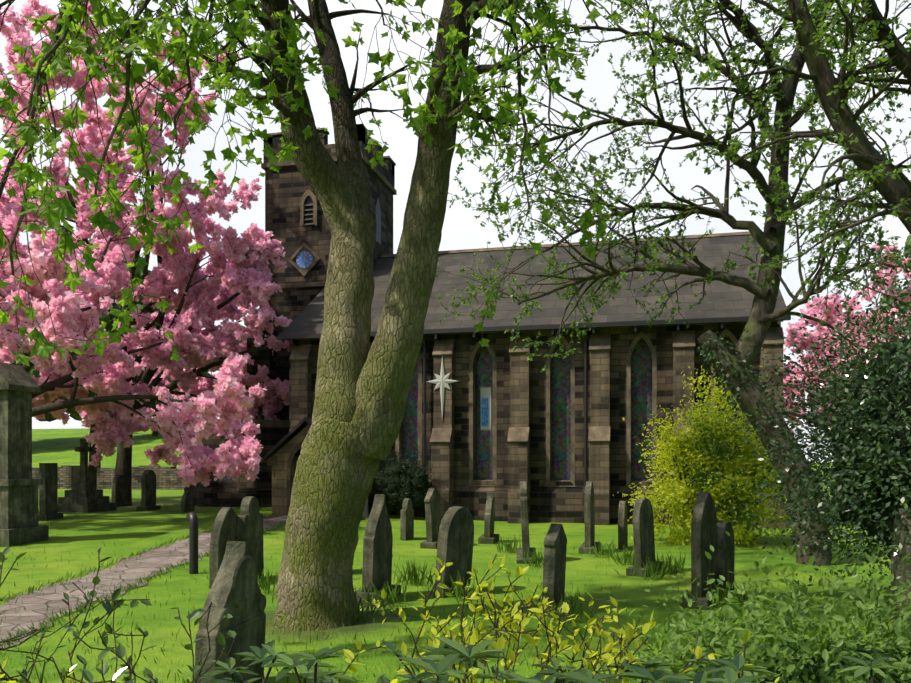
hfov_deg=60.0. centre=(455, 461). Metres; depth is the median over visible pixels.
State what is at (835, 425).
holly bush
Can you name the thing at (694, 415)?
yellow shrub
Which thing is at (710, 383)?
yellow shrub
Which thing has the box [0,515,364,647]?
churchyard path
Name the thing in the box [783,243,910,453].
cherry tree
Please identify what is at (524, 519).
gravestone
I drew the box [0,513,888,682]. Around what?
grass tufts
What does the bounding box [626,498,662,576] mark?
gravestone
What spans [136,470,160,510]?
gravestone
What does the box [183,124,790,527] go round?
church
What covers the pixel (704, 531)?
gravestone
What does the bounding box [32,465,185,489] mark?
churchyard drystone wall
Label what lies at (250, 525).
gravestone
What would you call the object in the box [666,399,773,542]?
yellow shrub leaves
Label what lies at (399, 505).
yew bush
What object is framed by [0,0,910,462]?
sky
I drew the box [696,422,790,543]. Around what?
yellow shrub
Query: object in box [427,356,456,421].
star decoration
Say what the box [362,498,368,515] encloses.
pale gravestone
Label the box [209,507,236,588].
gravestone
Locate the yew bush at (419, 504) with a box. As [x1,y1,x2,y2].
[392,448,437,512]
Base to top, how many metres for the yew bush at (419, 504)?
1.891 m
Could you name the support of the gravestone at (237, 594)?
on the lawn
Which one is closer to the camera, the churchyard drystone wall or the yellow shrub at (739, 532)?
the yellow shrub at (739, 532)
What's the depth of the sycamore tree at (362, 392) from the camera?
7.68 m
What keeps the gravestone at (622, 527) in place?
on the lawn
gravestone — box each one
[39,463,62,520]
[112,475,131,506]
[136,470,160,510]
[181,490,194,512]
[194,541,265,682]
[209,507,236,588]
[237,496,263,577]
[354,494,400,605]
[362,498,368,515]
[400,498,413,540]
[420,488,440,548]
[434,506,473,597]
[478,493,498,543]
[516,481,535,563]
[542,523,566,617]
[579,481,600,553]
[618,501,627,549]
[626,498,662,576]
[680,492,726,609]
[717,522,734,594]
[891,508,910,629]
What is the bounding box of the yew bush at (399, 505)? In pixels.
[395,468,428,510]
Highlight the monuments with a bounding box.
[0,362,116,546]
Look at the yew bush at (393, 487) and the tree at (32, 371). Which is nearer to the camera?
the yew bush at (393, 487)
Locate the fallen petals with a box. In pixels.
[58,498,267,530]
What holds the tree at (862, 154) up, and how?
on the lawn
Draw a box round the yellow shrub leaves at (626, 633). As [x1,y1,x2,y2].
[0,554,779,682]
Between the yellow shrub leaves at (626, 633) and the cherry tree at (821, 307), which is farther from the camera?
the cherry tree at (821, 307)
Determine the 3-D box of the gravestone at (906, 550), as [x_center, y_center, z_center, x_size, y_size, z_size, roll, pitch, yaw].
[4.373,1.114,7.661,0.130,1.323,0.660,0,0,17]
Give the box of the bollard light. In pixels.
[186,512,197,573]
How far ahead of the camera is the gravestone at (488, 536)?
15.97 m
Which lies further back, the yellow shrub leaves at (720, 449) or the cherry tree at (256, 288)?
the cherry tree at (256, 288)
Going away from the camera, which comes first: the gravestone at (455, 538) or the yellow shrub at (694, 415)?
the gravestone at (455, 538)
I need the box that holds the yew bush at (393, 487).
[376,445,424,509]
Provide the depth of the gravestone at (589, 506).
14.22 m
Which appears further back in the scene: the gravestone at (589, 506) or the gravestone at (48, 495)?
the gravestone at (48, 495)
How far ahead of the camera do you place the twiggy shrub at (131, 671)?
3.23 m
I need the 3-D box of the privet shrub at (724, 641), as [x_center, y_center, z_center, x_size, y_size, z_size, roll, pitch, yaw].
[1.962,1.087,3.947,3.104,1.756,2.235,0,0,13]
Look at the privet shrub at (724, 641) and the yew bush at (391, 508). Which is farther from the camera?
the yew bush at (391, 508)
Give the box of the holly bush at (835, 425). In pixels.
[690,204,910,614]
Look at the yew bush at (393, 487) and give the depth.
21.13 m
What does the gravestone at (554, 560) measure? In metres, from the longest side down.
1.093 x 0.650 x 0.130 m
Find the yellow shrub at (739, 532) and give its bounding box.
[673,453,778,543]
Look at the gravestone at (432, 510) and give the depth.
15.03 m
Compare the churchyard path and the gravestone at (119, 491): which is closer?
the churchyard path
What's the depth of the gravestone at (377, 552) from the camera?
9.33 m
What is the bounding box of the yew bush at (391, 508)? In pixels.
[371,474,397,511]
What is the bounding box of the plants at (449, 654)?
[198,636,900,682]
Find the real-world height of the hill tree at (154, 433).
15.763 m
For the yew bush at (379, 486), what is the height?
1.567 m
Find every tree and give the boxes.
[0,0,291,501]
[0,0,677,630]
[0,2,266,487]
[11,225,185,467]
[37,411,82,421]
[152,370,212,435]
[435,0,910,565]
[696,331,838,548]
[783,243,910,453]
[869,237,910,335]
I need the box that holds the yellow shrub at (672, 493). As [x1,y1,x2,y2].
[613,419,750,546]
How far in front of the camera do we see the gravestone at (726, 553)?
9.53 m
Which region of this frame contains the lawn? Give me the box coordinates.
[0,428,906,682]
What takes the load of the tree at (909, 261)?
on the lawn
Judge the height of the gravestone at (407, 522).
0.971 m
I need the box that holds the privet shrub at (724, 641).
[560,503,910,682]
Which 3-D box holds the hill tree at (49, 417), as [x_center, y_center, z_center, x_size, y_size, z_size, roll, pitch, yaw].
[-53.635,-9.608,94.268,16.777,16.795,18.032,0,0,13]
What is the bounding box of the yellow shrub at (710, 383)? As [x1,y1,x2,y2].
[658,366,730,538]
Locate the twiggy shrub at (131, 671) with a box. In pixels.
[0,547,745,682]
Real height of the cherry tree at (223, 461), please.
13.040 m
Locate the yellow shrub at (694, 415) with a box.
[622,366,785,546]
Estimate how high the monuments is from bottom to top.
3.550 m
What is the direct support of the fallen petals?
on the lawn
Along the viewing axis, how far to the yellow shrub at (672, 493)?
15.84 m
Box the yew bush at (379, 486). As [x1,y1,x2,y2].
[366,461,397,514]
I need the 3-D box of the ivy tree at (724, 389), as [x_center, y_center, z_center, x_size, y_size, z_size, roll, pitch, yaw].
[5.084,-0.368,12.807,2.285,3.520,0.882,0,0,-2]
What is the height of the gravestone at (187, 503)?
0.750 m

